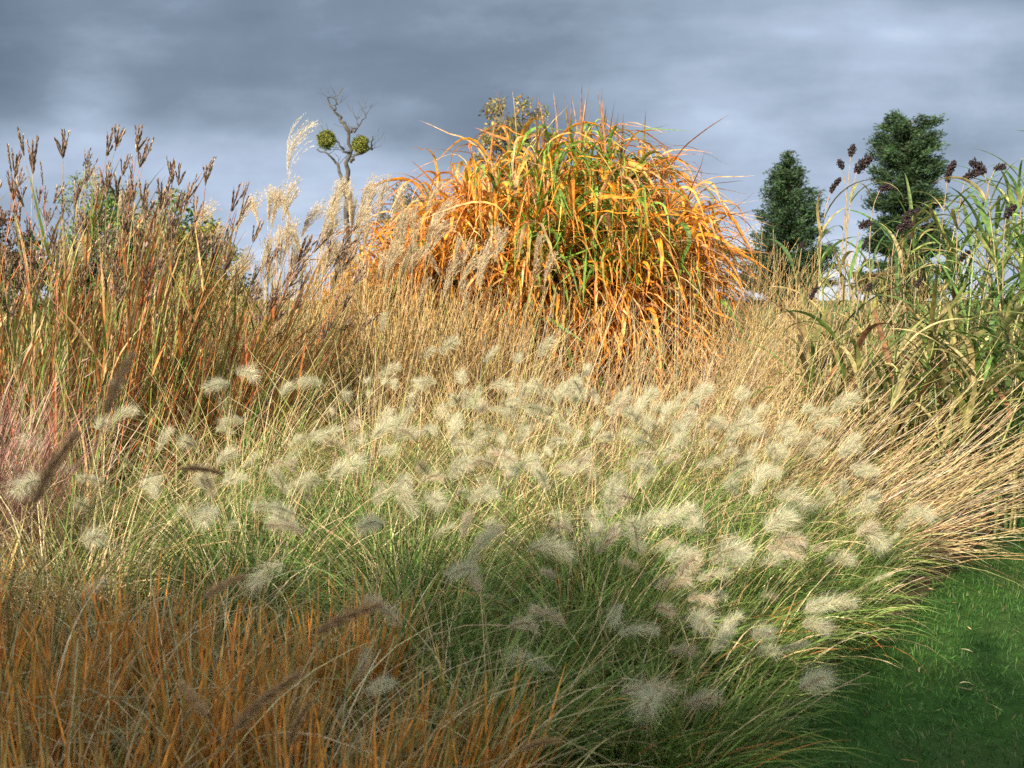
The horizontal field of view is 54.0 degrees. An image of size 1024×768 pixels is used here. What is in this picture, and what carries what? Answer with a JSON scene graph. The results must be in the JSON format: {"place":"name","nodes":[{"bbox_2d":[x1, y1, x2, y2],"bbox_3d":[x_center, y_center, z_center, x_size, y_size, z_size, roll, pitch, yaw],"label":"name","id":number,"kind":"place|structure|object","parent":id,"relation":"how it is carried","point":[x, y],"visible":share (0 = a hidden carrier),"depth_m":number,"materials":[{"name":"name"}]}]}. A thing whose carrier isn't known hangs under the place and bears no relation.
{"place":"outdoors","nodes":[
{"label":"outdoors","id":0,"kind":"place"},
{"bbox_2d":[0,148,114,546],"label":"bluestem grass","id":1,"kind":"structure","parent":0,"point":[33,261],"depth_m":4.80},
{"bbox_2d":[0,182,127,509],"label":"bluestem grass","id":2,"kind":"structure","parent":0,"point":[101,220],"depth_m":5.47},
{"bbox_2d":[0,325,188,616],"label":"muhly grass","id":3,"kind":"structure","parent":0,"point":[14,457],"depth_m":3.59,"materials":[{"name":"plant"}]},
{"bbox_2d":[1,123,233,520],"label":"bluestem grass","id":4,"kind":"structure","parent":0,"point":[141,161],"depth_m":5.29,"materials":[{"name":"plant"}]},
{"bbox_2d":[0,508,249,762],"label":"fountain grass","id":5,"kind":"object","parent":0,"point":[18,646],"depth_m":2.57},
{"bbox_2d":[0,363,268,615],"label":"feathertop grass","id":6,"kind":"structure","parent":0,"point":[98,426],"depth_m":3.77,"materials":[{"name":"plant"}]},
{"bbox_2d":[0,409,295,688],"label":"feathertop grass","id":7,"kind":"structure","parent":0,"point":[91,535],"depth_m":3.21,"materials":[{"name":"plant"}]},
{"bbox_2d":[4,166,295,445],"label":"plume grass","id":8,"kind":"object","parent":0,"point":[205,211],"depth_m":6.22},
{"bbox_2d":[0,462,384,767],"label":"fountain grass","id":9,"kind":"object","parent":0,"point":[7,680],"depth_m":2.14,"materials":[{"name":"plant"}]},
{"bbox_2d":[4,402,407,627],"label":"feathertop grass","id":10,"kind":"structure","parent":0,"point":[230,452],"depth_m":3.77,"materials":[{"name":"plant"}]},
{"bbox_2d":[0,488,421,767],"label":"fountain grass","id":11,"kind":"object","parent":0,"point":[126,639],"depth_m":2.48,"materials":[{"name":"plant"}]},
{"bbox_2d":[82,189,349,463],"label":"plume grass","id":12,"kind":"object","parent":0,"point":[244,257],"depth_m":6.29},
{"bbox_2d":[99,162,334,518],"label":"bluestem grass","id":13,"kind":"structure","parent":0,"point":[228,229],"depth_m":5.21,"materials":[{"name":"plant"}]},
{"bbox_2d":[36,435,454,702],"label":"feathertop grass","id":14,"kind":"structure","parent":0,"point":[202,479],"depth_m":3.24,"materials":[{"name":"plant"}]},
{"bbox_2d":[176,253,338,392],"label":"ochre grass","id":15,"kind":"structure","parent":0,"point":[282,309],"depth_m":8.02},
{"bbox_2d":[139,326,411,517],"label":"moor grass","id":16,"kind":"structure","parent":0,"point":[321,406],"depth_m":5.49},
{"bbox_2d":[1,556,552,767],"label":"fountain grass","id":17,"kind":"object","parent":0,"point":[240,687],"depth_m":2.07,"materials":[{"name":"plant"}]},
{"bbox_2d":[28,517,599,767],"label":"fountain grass","id":18,"kind":"object","parent":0,"point":[353,660],"depth_m":2.45,"materials":[{"name":"plant"}]},
{"bbox_2d":[179,174,461,479],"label":"plume grass","id":19,"kind":"object","parent":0,"point":[332,212],"depth_m":6.11,"materials":[{"name":"plant"}]},
{"bbox_2d":[202,172,516,482],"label":"plume grass","id":20,"kind":"object","parent":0,"point":[361,207],"depth_m":6.29,"materials":[{"name":"plant"}]},
{"bbox_2d":[167,309,558,556],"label":"feathertop grass","id":21,"kind":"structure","parent":0,"point":[221,384],"depth_m":4.41,"materials":[{"name":"plant"}]},
{"bbox_2d":[265,342,502,506],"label":"moor grass","id":22,"kind":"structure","parent":0,"point":[386,401],"depth_m":5.37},
{"bbox_2d":[349,209,593,480],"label":"plume grass","id":23,"kind":"object","parent":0,"point":[482,270],"depth_m":6.19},
{"bbox_2d":[293,333,670,563],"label":"feathertop grass","id":24,"kind":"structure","parent":0,"point":[526,391],"depth_m":4.40,"materials":[{"name":"plant"}]},
{"bbox_2d":[285,381,689,622],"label":"feathertop grass","id":25,"kind":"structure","parent":0,"point":[571,468],"depth_m":3.89,"materials":[{"name":"plant"}]},
{"bbox_2d":[308,275,673,503],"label":"moor grass","id":26,"kind":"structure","parent":0,"point":[519,384],"depth_m":5.50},
{"bbox_2d":[2,386,1003,767],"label":"flower bed","id":27,"kind":"object","parent":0,"point":[926,578],"visible":0.14,"depth_m":4.32,"materials":[{"name":"soil"}]},
{"bbox_2d":[0,207,49,365],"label":"red bush","id":28,"kind":"object","parent":27,"relation":"on","point":[16,257],"visible":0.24,"depth_m":14.04,"materials":[{"name":"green plant"}]},
{"bbox_2d":[0,480,173,662],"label":"fountain grass","id":29,"kind":"object","parent":27,"relation":"on","point":[11,567],"depth_m":3.10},
{"bbox_2d":[0,128,248,553],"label":"bluestem grass","id":30,"kind":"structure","parent":27,"relation":"on","point":[106,324],"depth_m":4.59,"materials":[{"name":"plant"}]},
{"bbox_2d":[77,156,312,549],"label":"bluestem grass","id":31,"kind":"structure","parent":27,"relation":"on","point":[163,200],"depth_m":4.77,"materials":[{"name":"plant"}]},
{"bbox_2d":[155,212,255,366],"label":"yellow shrub","id":32,"kind":"object","parent":27,"relation":"on","point":[183,254],"visible":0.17,"depth_m":13.83,"materials":[{"name":"green plant"}]},
{"bbox_2d":[0,348,438,767],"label":"fountain grass","id":33,"kind":"object","parent":27,"relation":"on","point":[52,465],"depth_m":1.84,"materials":[{"name":"plant"}]},
{"bbox_2d":[165,223,382,537],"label":"grass","id":34,"kind":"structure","parent":27,"relation":"on","point":[323,332],"depth_m":4.96,"materials":[{"name":"plant"}]},
{"bbox_2d":[59,338,488,568],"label":"feathertop grass","id":35,"kind":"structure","parent":27,"relation":"on","point":[250,374],"depth_m":4.37,"materials":[{"name":"plant"}]},
{"bbox_2d":[286,113,321,352],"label":"pampas stem","id":36,"kind":"object","parent":27,"relation":"on","point":[292,145],"visible":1,"depth_m":6.69,"materials":[{"name":"beige plant"}]},
{"bbox_2d":[151,401,528,609],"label":"feathertop grass","id":37,"kind":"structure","parent":27,"relation":"on","point":[382,430],"depth_m":3.81,"materials":[{"name":"plant"}]},
{"bbox_2d":[103,623,651,767],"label":"fountain grass","id":38,"kind":"object","parent":27,"relation":"on","point":[251,709],"depth_m":1.85,"materials":[{"name":"plant"}]},
{"bbox_2d":[197,422,591,648],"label":"feathertop grass","id":39,"kind":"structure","parent":27,"relation":"on","point":[484,492],"depth_m":3.25,"materials":[{"name":"plant"}]},
{"bbox_2d":[221,478,652,753],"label":"feathertop grass","id":40,"kind":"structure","parent":27,"relation":"on","point":[372,522],"depth_m":2.83,"materials":[{"name":"plant"}]},
{"bbox_2d":[302,202,573,471],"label":"plume grass","id":41,"kind":"object","parent":27,"relation":"on","point":[391,254],"depth_m":6.04,"materials":[{"name":"plant"}]},
{"bbox_2d":[233,613,754,767],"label":"fountain grass","id":42,"kind":"object","parent":27,"relation":"on","point":[494,753],"depth_m":2.12,"materials":[{"name":"plant"}]},
{"bbox_2d":[307,549,731,767],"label":"feathertop grass","id":43,"kind":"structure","parent":27,"relation":"on","point":[476,583],"depth_m":2.36,"materials":[{"name":"plant"}]},
{"bbox_2d":[410,419,790,651],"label":"feathertop grass","id":44,"kind":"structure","parent":27,"relation":"on","point":[586,459],"depth_m":3.32,"materials":[{"name":"plant"}]},
{"bbox_2d":[466,351,764,557],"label":"feathertop grass","id":45,"kind":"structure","parent":27,"relation":"on","point":[648,396],"depth_m":4.44,"materials":[{"name":"plant"}]},
{"bbox_2d":[418,472,814,758],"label":"feathertop grass","id":46,"kind":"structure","parent":27,"relation":"on","point":[693,559],"depth_m":2.77,"materials":[{"name":"plant"}]},
{"bbox_2d":[478,396,834,590],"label":"feathertop grass","id":47,"kind":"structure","parent":27,"relation":"on","point":[677,429],"depth_m":3.86,"materials":[{"name":"plant"}]},
{"bbox_2d":[467,589,881,767],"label":"feathertop grass","id":48,"kind":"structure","parent":27,"relation":"on","point":[718,755],"depth_m":2.32,"materials":[{"name":"plant"}]},
{"bbox_2d":[556,497,924,766],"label":"feathertop grass","id":49,"kind":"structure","parent":27,"relation":"on","point":[823,603],"depth_m":2.82,"materials":[{"name":"plant"}]},
{"bbox_2d":[580,253,902,469],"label":"ochre grass","id":50,"kind":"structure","parent":27,"relation":"on","point":[709,353],"depth_m":6.90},
{"bbox_2d":[572,461,925,683],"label":"feathertop grass","id":51,"kind":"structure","parent":27,"relation":"on","point":[797,540],"depth_m":3.31,"materials":[{"name":"plant"}]},
{"bbox_2d":[621,414,910,595],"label":"feathertop grass","id":52,"kind":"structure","parent":27,"relation":"on","point":[848,447],"depth_m":3.93,"materials":[{"name":"plant"}]},
{"bbox_2d":[755,285,818,460],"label":"sorghum plant","id":53,"kind":"object","parent":27,"relation":"on","point":[813,292],"visible":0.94,"depth_m":5.83,"materials":[{"name":"green plant"}]},
{"bbox_2d":[787,240,841,422],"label":"sorghum plant","id":54,"kind":"object","parent":27,"relation":"on","point":[798,273],"visible":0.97,"depth_m":6.09,"materials":[{"name":"green plant"}]},
{"bbox_2d":[725,283,909,485],"bbox_3d":[1.686,0.071,5.734,1.126,1.285,0.882,-2,5,-23],"label":"giant reed plant","id":55,"kind":"object","parent":27,"relation":"on","point":[803,357],"visible":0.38,"depth_m":5.63,"materials":[{"name":"green plant"}]},
{"bbox_2d":[681,245,957,475],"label":"ochre grass","id":56,"kind":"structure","parent":27,"relation":"on","point":[868,307],"depth_m":6.86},
{"bbox_2d":[710,517,952,684],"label":"feathertop grass","id":57,"kind":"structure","parent":27,"relation":"on","point":[864,622],"depth_m":3.35,"materials":[{"name":"plant"}]},
{"bbox_2d":[662,318,1014,560],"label":"moor grass","id":58,"kind":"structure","parent":27,"relation":"on","point":[860,430],"depth_m":4.71,"materials":[{"name":"plant"}]},
{"bbox_2d":[753,208,931,457],"bbox_3d":[2.283,-0.295,6.901,1.114,1.820,0.954,0,5,0],"label":"giant reed plant","id":59,"kind":"object","parent":27,"relation":"on","point":[824,256],"visible":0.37,"depth_m":6.81,"materials":[{"name":"green plant"}]},
{"bbox_2d":[709,473,978,623],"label":"feathertop grass","id":60,"kind":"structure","parent":27,"relation":"on","point":[922,512],"depth_m":3.93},
{"bbox_2d":[815,177,887,386],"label":"sorghum plant","id":61,"kind":"object","parent":27,"relation":"on","point":[837,181],"visible":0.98,"depth_m":5.90,"materials":[{"name":"green plant"}]},
{"bbox_2d":[806,143,903,493],"bbox_3d":[1.959,-0.346,5.928,0.478,2.101,0.546,0,5,0],"label":"sorghum plant","id":62,"kind":"object","parent":27,"relation":"on","point":[862,163],"visible":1,"depth_m":5.88,"materials":[{"name":"green plant"}]},
{"bbox_2d":[815,239,899,469],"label":"sorghum plant","id":63,"kind":"object","parent":27,"relation":"on","point":[858,274],"visible":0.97,"depth_m":6.58,"materials":[{"name":"green plant"}]},
{"bbox_2d":[815,218,928,429],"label":"sorghum plant","id":64,"kind":"object","parent":27,"relation":"on","point":[865,224],"visible":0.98,"depth_m":5.75,"materials":[{"name":"green plant"}]},
{"bbox_2d":[834,182,914,492],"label":"sorghum plant","id":65,"kind":"object","parent":27,"relation":"on","point":[886,187],"visible":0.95,"depth_m":5.99,"materials":[{"name":"green plant"}]},
{"bbox_2d":[830,282,922,499],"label":"sorghum plant","id":66,"kind":"object","parent":27,"relation":"on","point":[869,286],"visible":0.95,"depth_m":5.71,"materials":[{"name":"green plant"}]},
{"bbox_2d":[767,262,1018,507],"bbox_3d":[1.866,0.082,5.124,1.298,1.366,1.043,0,5,0],"label":"giant reed plant","id":67,"kind":"object","parent":27,"relation":"on","point":[914,397],"visible":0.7,"depth_m":5.09,"materials":[{"name":"green plant"}]},
{"bbox_2d":[781,235,1022,472],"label":"ochre grass","id":68,"kind":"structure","parent":27,"relation":"on","point":[920,287],"depth_m":7.00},
{"bbox_2d":[857,207,966,481],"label":"sorghum plant","id":69,"kind":"object","parent":27,"relation":"on","point":[906,247],"visible":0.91,"depth_m":6.46,"materials":[{"name":"green plant"}]},
{"bbox_2d":[801,334,1023,591],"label":"moor grass","id":70,"kind":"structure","parent":27,"relation":"on","point":[935,505],"depth_m":4.34,"materials":[{"name":"plant"}]},
{"bbox_2d":[878,207,967,494],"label":"sorghum plant","id":71,"kind":"object","parent":27,"relation":"on","point":[906,223],"visible":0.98,"depth_m":6.00,"materials":[{"name":"green plant"}]},
{"bbox_2d":[835,191,1016,485],"bbox_3d":[2.513,-0.254,6.216,1.079,1.853,0.972,0,5,0],"label":"giant reed plant","id":72,"kind":"object","parent":27,"relation":"on","point":[945,278],"visible":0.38,"depth_m":6.18,"materials":[{"name":"green plant"}]},
{"bbox_2d":[836,281,1023,540],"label":"giant reed plant","id":73,"kind":"object","parent":27,"relation":"on","point":[973,363],"visible":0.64,"depth_m":4.93,"materials":[{"name":"green plant"}]},
{"bbox_2d":[882,278,980,499],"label":"sorghum plant","id":74,"kind":"object","parent":27,"relation":"on","point":[919,282],"visible":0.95,"depth_m":5.63,"materials":[{"name":"green plant"}]},
{"bbox_2d":[841,270,1023,523],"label":"giant reed plant","id":75,"kind":"object","parent":27,"relation":"on","point":[935,353],"visible":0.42,"depth_m":5.19,"materials":[{"name":"green plant"}]},
{"bbox_2d":[869,160,1012,483],"bbox_3d":[2.561,-0.306,5.981,0.556,2.013,0.680,-1,5,-17],"label":"sorghum plant","id":76,"kind":"object","parent":27,"relation":"on","point":[951,167],"visible":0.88,"depth_m":5.85,"materials":[{"name":"green plant"}]},
{"bbox_2d":[902,249,1001,484],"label":"sorghum plant","id":77,"kind":"object","parent":27,"relation":"on","point":[962,258],"visible":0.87,"depth_m":5.91,"materials":[{"name":"green plant"}]},
{"bbox_2d":[916,168,1006,396],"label":"sorghum plant","id":78,"kind":"object","parent":27,"relation":"on","point":[975,172],"visible":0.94,"depth_m":5.83,"materials":[{"name":"green plant"}]},
{"bbox_2d":[902,176,1023,511],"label":"giant reed plant","id":79,"kind":"object","parent":27,"relation":"on","point":[1008,280],"visible":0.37,"depth_m":5.59,"materials":[{"name":"green plant"}]},
{"bbox_2d":[0,300,1022,737],"bbox_3d":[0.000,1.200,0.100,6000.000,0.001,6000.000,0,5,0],"label":"ground","id":80,"kind":"structure","parent":0,"point":[820,302],"depth_m":51.59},
{"bbox_2d":[46,162,140,364],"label":"green bush","id":81,"kind":"object","parent":80,"relation":"on","point":[71,201],"visible":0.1,"depth_m":15.43,"materials":[{"name":"green plant"}]},
{"bbox_2d":[8,185,263,373],"bbox_3d":[-5.609,-1.515,14.947,3.635,2.986,2.061,0,5,0],"label":"green bush","id":82,"kind":"object","parent":80,"relation":"on","point":[110,202],"visible":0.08,"depth_m":14.72,"materials":[{"name":"green plant"}]},
{"bbox_2d":[317,87,384,315],"bbox_3d":[-6.275,-6.971,39.696,2.623,9.740,2.137,-1,5,-16],"label":"bare tree","id":83,"kind":"object","parent":80,"relation":"on","point":[347,168],"visible":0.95,"depth_m":39.45,"materials":[{"name":"brown plant"}]},
{"bbox_2d":[316,129,336,150],"bbox_3d":[-7.204,-9.490,39.038,0.884,0.860,0.833,0,5,0],"label":"mistletoe","id":84,"kind":"object","parent":83,"relation":"attached to","point":[325,140],"visible":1,"depth_m":38.87,"materials":[{"name":"green plant"}]},
{"bbox_2d":[351,134,369,152],"bbox_3d":[-5.952,-9.394,39.454,0.756,0.797,0.784,0,5,0],"label":"mistletoe","id":85,"kind":"object","parent":83,"relation":"attached to","point":[360,144],"visible":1,"depth_m":39.27,"materials":[{"name":"green plant"}]},
{"bbox_2d":[368,180,438,248],"bbox_3d":[-4.124,-5.113,39.759,3.086,5.990,2.384,0,5,0],"label":"brown tree","id":86,"kind":"object","parent":80,"relation":"on","point":[406,201],"visible":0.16,"depth_m":39.23,"materials":[{"name":"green plant"}]},
{"bbox_2d":[468,92,550,206],"bbox_3d":[0.039,-4.016,24.798,2.255,6.280,1.858,0,5,0],"label":"autumn tree","id":87,"kind":"object","parent":80,"relation":"on","point":[488,137],"visible":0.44,"depth_m":24.27,"materials":[{"name":"green plant"}]},
{"bbox_2d":[725,149,848,326],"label":"conifer tree","id":88,"kind":"object","parent":80,"relation":"on","point":[790,210],"visible":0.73,"depth_m":43.88,"materials":[{"name":"green plant"}]},
{"bbox_2d":[846,109,964,326],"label":"conifer tree","id":89,"kind":"object","parent":80,"relation":"on","point":[900,152],"visible":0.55,"depth_m":43.92,"materials":[{"name":"green plant"}]},
{"bbox_2d":[0,0,1023,299],"label":"sky","id":90,"kind":"structure","parent":0,"point":[229,81],"materials":[{"name":"grey"}]},
{"bbox_2d":[416,223,658,453],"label":"plume grass","id":91,"kind":"object","parent":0,"point":[551,259],"depth_m":6.49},
{"bbox_2d":[281,82,797,457],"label":"giant silver grass","id":92,"kind":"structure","parent":0,"point":[603,239],"depth_m":6.91,"materials":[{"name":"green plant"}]},
{"bbox_2d":[441,274,714,483],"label":"moor grass","id":93,"kind":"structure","parent":0,"point":[538,400],"depth_m":6.26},
{"bbox_2d":[422,268,784,527],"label":"moor grass","id":94,"kind":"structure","parent":0,"point":[603,408],"depth_m":5.26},
{"bbox_2d":[518,279,782,478],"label":"moor grass","id":95,"kind":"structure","parent":0,"point":[614,431],"depth_m":6.29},
{"bbox_2d":[568,381,878,569],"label":"feathertop grass","id":96,"kind":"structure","parent":0,"point":[789,432],"depth_m":4.43,"materials":[{"name":"plant"}]},
{"bbox_2d":[550,277,923,511],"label":"moor grass","id":97,"kind":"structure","parent":0,"point":[726,413],"depth_m":4.90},
{"bbox_2d":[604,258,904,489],"bbox_3d":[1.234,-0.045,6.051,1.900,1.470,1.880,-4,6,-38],"label":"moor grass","id":98,"kind":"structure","parent":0,"point":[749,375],"depth_m":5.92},
{"bbox_2d":[636,281,908,476],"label":"ochre grass","id":99,"kind":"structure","parent":0,"point":[763,392],"depth_m":6.60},
{"bbox_2d":[657,223,902,441],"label":"ochre grass","id":100,"kind":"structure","parent":0,"point":[773,318],"depth_m":7.45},
{"bbox_2d":[683,268,1013,524],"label":"moor grass","id":101,"kind":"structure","parent":0,"point":[864,395],"depth_m":5.31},
{"bbox_2d":[749,388,1023,767],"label":"lawn","id":102,"kind":"structure","parent":0,"point":[1017,704],"depth_m":3.08,"materials":[{"name":"plant"}]},
{"bbox_2d":[855,252,1022,471],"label":"ochre grass","id":103,"kind":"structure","parent":102,"relation":"on","point":[980,356],"depth_m":7.04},
{"bbox_2d":[862,173,1022,477],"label":"giant reed plant","id":104,"kind":"object","parent":102,"relation":"on","point":[915,241],"visible":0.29,"depth_m":6.55,"materials":[{"name":"green plant"}]},
{"bbox_2d":[890,281,1023,534],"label":"giant reed plant","id":105,"kind":"object","parent":102,"relation":"on","point":[1003,326],"visible":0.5,"depth_m":5.11,"materials":[{"name":"green plant"}]},
{"bbox_2d":[895,148,1023,487],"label":"giant reed plant","id":106,"kind":"object","parent":102,"relation":"on","point":[963,326],"visible":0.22,"depth_m":6.34,"materials":[{"name":"green plant"}]},
{"bbox_2d":[922,157,1023,481],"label":"sorghum plant","id":107,"kind":"object","parent":102,"relation":"on","point":[978,166],"visible":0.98,"depth_m":5.85,"materials":[{"name":"green plant"}]},
{"bbox_2d":[926,174,1023,514],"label":"giant reed plant","id":108,"kind":"object","parent":102,"relation":"on","point":[986,220],"visible":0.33,"depth_m":5.52,"materials":[{"name":"green plant"}]},
{"bbox_2d":[932,162,1020,509],"bbox_3d":[2.666,-0.265,5.739,0.552,1.972,0.662,2,5,25],"label":"sorghum plant","id":109,"kind":"object","parent":102,"relation":"on","point":[1002,166],"visible":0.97,"depth_m":5.67,"materials":[{"name":"green plant"}]},
{"bbox_2d":[944,202,1023,516],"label":"sorghum plant","id":110,"kind":"object","parent":102,"relation":"on","point":[1009,211],"visible":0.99,"depth_m":5.39,"materials":[{"name":"green plant"}]},
{"bbox_2d":[957,130,1023,503],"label":"giant reed plant","id":111,"kind":"object","parent":102,"relation":"on","point":[1010,195],"visible":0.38,"depth_m":5.88,"materials":[{"name":"green plant"}]},
{"bbox_2d":[963,183,1023,495],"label":"sorghum plant","id":112,"kind":"object","parent":102,"relation":"on","point":[1019,198],"visible":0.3,"depth_m":5.64,"materials":[{"name":"green plant"}]},
{"bbox_2d":[964,316,1023,477],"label":"giant reed plant","id":113,"kind":"object","parent":102,"relation":"on","point":[1018,380],"visible":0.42,"depth_m":5.10,"materials":[{"name":"green plant"}]}
]}

